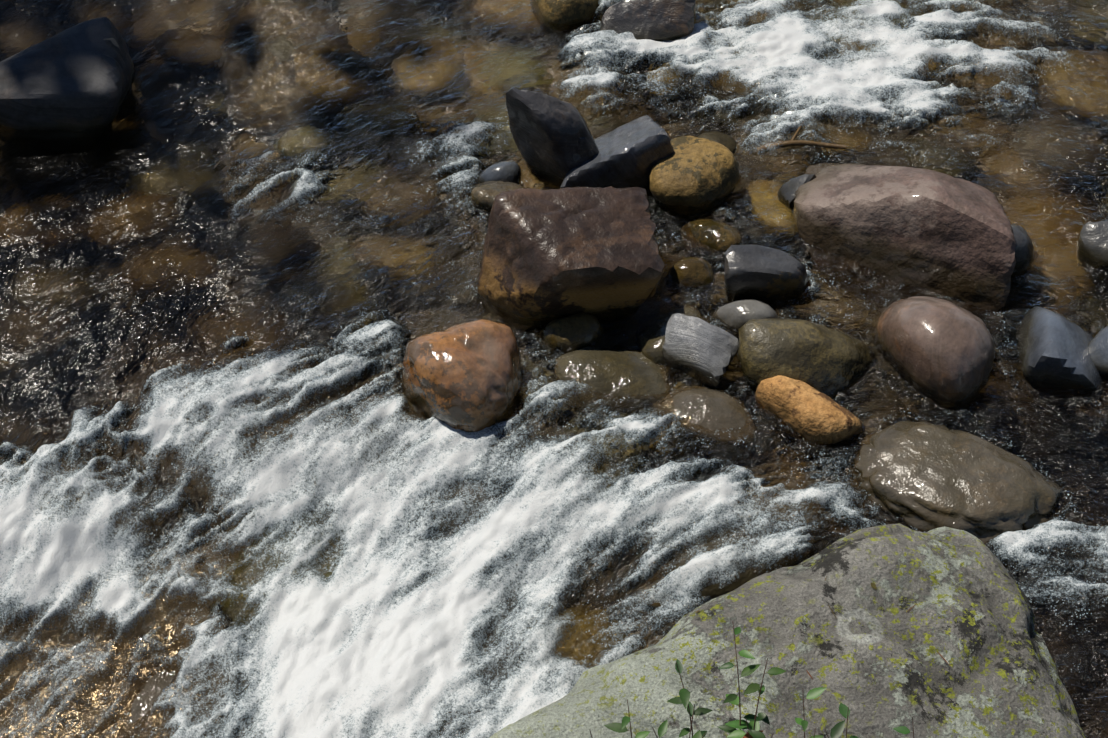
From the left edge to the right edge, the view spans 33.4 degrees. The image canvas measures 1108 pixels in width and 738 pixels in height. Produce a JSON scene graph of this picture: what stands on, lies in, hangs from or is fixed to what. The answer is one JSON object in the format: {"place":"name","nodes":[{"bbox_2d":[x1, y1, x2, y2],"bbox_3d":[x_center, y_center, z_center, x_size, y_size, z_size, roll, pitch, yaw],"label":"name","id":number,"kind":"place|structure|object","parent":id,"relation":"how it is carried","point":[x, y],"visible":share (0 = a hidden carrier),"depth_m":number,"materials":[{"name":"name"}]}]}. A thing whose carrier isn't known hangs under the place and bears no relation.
{"place":"outdoors","nodes":[
{"label":"outdoors","id":0,"kind":"place"},
{"bbox_2d":[268,34,756,599],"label":"riverbed cobbles","id":1,"kind":"object","parent":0,"point":[282,48],"depth_m":8.33,"materials":[{"name":"brown stone"}]},
{"bbox_2d":[0,17,134,139],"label":"rock slab","id":2,"kind":"object","parent":1,"relation":"on","point":[74,82],"visible":0.67,"depth_m":8.24,"materials":[{"name":"stone"}]},
{"bbox_2d":[129,669,174,722],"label":"rock","id":3,"kind":"object","parent":1,"relation":"on","point":[152,687],"depth_m":6.75,"materials":[{"name":"grey stone"}]},
{"bbox_2d":[402,319,521,432],"bbox_3d":[-0.367,0.100,7.391,0.483,0.550,0.412,0,50,0],"label":"rock","id":4,"kind":"object","parent":1,"relation":"on","point":[466,377],"visible":0.83,"depth_m":7.22,"materials":[{"name":"brown stone"}]},
{"bbox_2d":[470,181,523,211],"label":"rock","id":5,"kind":"object","parent":1,"relation":"on","point":[483,195],"visible":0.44,"depth_m":8.04,"materials":[{"name":"stone"}]},
{"bbox_2d":[479,161,521,183],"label":"rock","id":6,"kind":"object","parent":1,"relation":"on","point":[507,171],"visible":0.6,"depth_m":8.15,"materials":[{"name":"grey stone"}]},
{"bbox_2d":[506,88,598,187],"bbox_3d":[0.050,-0.908,8.195,0.453,0.845,0.256,28,55,22],"label":"slab rock","id":7,"kind":"object","parent":1,"relation":"on","point":[553,138],"visible":0.48,"depth_m":7.97,"materials":[{"name":"stone"}]},
{"bbox_2d":[532,0,597,29],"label":"tan rock","id":8,"kind":"object","parent":1,"relation":"on","point":[562,14],"visible":0.42,"depth_m":8.78,"materials":[{"name":"brown stone"}]},
{"bbox_2d":[478,186,664,325],"bbox_3d":[0.067,-0.393,7.753,0.767,0.790,0.562,0,50,0],"label":"dark rock","id":9,"kind":"object","parent":1,"relation":"on","point":[549,255],"visible":0.75,"depth_m":7.48,"materials":[{"name":"brown stone"}]},
{"bbox_2d":[540,313,603,351],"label":"rock","id":10,"kind":"object","parent":1,"relation":"on","point":[571,333],"visible":0.6,"depth_m":7.53,"materials":[{"name":"black stone"}]},
{"bbox_2d":[556,346,665,395],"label":"mossy rock","id":11,"kind":"object","parent":1,"relation":"on","point":[616,372],"visible":0.5,"depth_m":7.44,"materials":[{"name":"brown stone"}]},
{"bbox_2d":[560,115,673,190],"bbox_3d":[0.273,-0.835,8.193,0.647,0.537,0.373,-17,52,-14],"label":"slab rock","id":12,"kind":"object","parent":1,"relation":"on","point":[632,153],"visible":0.4,"depth_m":8.03,"materials":[{"name":"stone"}]},
{"bbox_2d":[600,0,695,40],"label":"dark rock","id":13,"kind":"object","parent":1,"relation":"on","point":[661,20],"visible":0.54,"depth_m":8.68,"materials":[{"name":"stone"}]},
{"bbox_2d":[652,602,660,607],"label":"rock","id":14,"kind":"object","parent":1,"relation":"on","point":[655,605],"depth_m":6.93,"materials":[{"name":"brown stone"}]},
{"bbox_2d":[640,307,702,363],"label":"mossy rock","id":15,"kind":"object","parent":1,"relation":"on","point":[652,339],"visible":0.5,"depth_m":7.55,"materials":[{"name":"brown stone"}]},
{"bbox_2d":[650,136,738,214],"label":"ochre rock","id":16,"kind":"object","parent":1,"relation":"on","point":[691,175],"visible":0.79,"depth_m":8.01,"materials":[{"name":"stone"}]},
{"bbox_2d":[662,313,738,387],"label":"rock","id":17,"kind":"object","parent":1,"relation":"on","point":[702,351],"visible":0.69,"depth_m":7.41,"materials":[{"name":"grey stone"}]},
{"bbox_2d":[673,388,746,429],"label":"rock","id":18,"kind":"object","parent":1,"relation":"on","point":[712,409],"visible":0.48,"depth_m":7.32,"materials":[{"name":"stone"}]},
{"bbox_2d":[717,299,778,329],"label":"rock","id":19,"kind":"object","parent":1,"relation":"on","point":[738,314],"visible":0.38,"depth_m":7.61,"materials":[{"name":"grey stone"}]},
{"bbox_2d":[724,245,808,303],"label":"dark rock","id":20,"kind":"object","parent":1,"relation":"on","point":[766,275],"visible":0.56,"depth_m":7.64,"materials":[{"name":"grey stone"}]},
{"bbox_2d":[777,174,815,208],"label":"rock","id":21,"kind":"object","parent":1,"relation":"on","point":[786,193],"visible":0.19,"depth_m":8.06,"materials":[{"name":"grey stone"}]},
{"bbox_2d":[737,318,869,397],"bbox_3d":[1.027,-0.002,7.497,0.584,0.460,0.428,0,50,0],"label":"rock","id":22,"kind":"object","parent":1,"relation":"on","point":[829,362],"visible":0.73,"depth_m":7.35,"materials":[{"name":"stone"}]},
{"bbox_2d":[755,375,861,443],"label":"rock","id":23,"kind":"object","parent":1,"relation":"on","point":[806,411],"visible":0.69,"depth_m":7.23,"materials":[{"name":"orange stone"}]},
{"bbox_2d":[793,163,1015,311],"bbox_3d":[1.473,-0.626,7.968,0.879,0.620,1.044,0,50,0],"label":"rock","id":24,"kind":"object","parent":1,"relation":"on","point":[943,234],"visible":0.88,"depth_m":7.74,"materials":[{"name":"stone"}]},
{"bbox_2d":[872,296,994,407],"bbox_3d":[1.515,-0.087,7.548,0.384,0.550,0.630,-31,56,-23],"label":"rock","id":25,"kind":"object","parent":1,"relation":"on","point":[939,351],"visible":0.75,"depth_m":7.31,"materials":[{"name":"brown stone"}]},
{"bbox_2d":[856,421,1062,542],"bbox_3d":[1.524,0.472,7.138,0.792,0.280,0.527,28,55,21],"label":"rock","id":26,"kind":"object","parent":1,"relation":"on","point":[925,476],"visible":0.77,"depth_m":7.04,"materials":[{"name":"grey stone"}]},
{"bbox_2d":[1011,224,1034,276],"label":"rock","id":27,"kind":"object","parent":1,"relation":"on","point":[1024,254],"visible":0.33,"depth_m":7.77,"materials":[{"name":"grey stone"}]},
{"bbox_2d":[1077,221,1107,271],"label":"rock","id":28,"kind":"object","parent":1,"relation":"on","point":[1092,248],"visible":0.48,"depth_m":7.83,"materials":[{"name":"grey stone"}]},
{"bbox_2d":[0,0,1107,737],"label":"river water","id":29,"kind":"structure","parent":0,"point":[240,266],"depth_m":7.44,"materials":[{"name":"liquid"}]},
{"bbox_2d":[670,257,713,285],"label":"pebble","id":30,"kind":"object","parent":29,"relation":"in","point":[696,271],"visible":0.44,"depth_m":7.79,"materials":[{"name":"brown stone"}]},
{"bbox_2d":[690,219,740,251],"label":"pebble","id":31,"kind":"object","parent":29,"relation":"in","point":[717,235],"visible":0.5,"depth_m":7.93,"materials":[{"name":"brown stone"}]},
{"bbox_2d":[783,126,846,148],"bbox_3d":[1.114,-1.061,8.355,0.403,0.066,0.214,0,50,0],"label":"twig","id":32,"kind":"object","parent":29,"relation":"on","point":[792,142],"visible":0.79,"depth_m":8.30,"materials":[{"name":"brown wood"}]},
{"bbox_2d":[1018,306,1101,390],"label":"dark rock","id":33,"kind":"object","parent":29,"relation":"on","point":[1054,352],"visible":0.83,"depth_m":7.38,"materials":[{"name":"grey stone"}]},
{"bbox_2d":[1088,325,1107,378],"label":"dark rock","id":34,"kind":"object","parent":29,"relation":"in","point":[1098,346],"visible":0.69,"depth_m":7.42,"materials":[{"name":"grey stone"}]},
{"bbox_2d":[590,621,956,737],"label":"plant","id":35,"kind":"object","parent":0,"point":[730,727],"depth_m":4.92,"materials":[{"name":"green plant"}]},
{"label":"fine riverbed ground","id":36,"kind":"object","parent":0,"visible":0},
{"bbox_2d":[489,523,1086,737],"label":"boulder","id":37,"kind":"object","parent":36,"relation":"on","point":[873,660],"visible":0.94,"depth_m":5.61,"materials":[{"name":"stone"}]},
{"bbox_2d":[696,576,947,678],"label":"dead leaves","id":38,"kind":"object","parent":37,"relation":"on","point":[873,585],"visible":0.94,"depth_m":5.72,"materials":[{"name":"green plant"}]}
]}

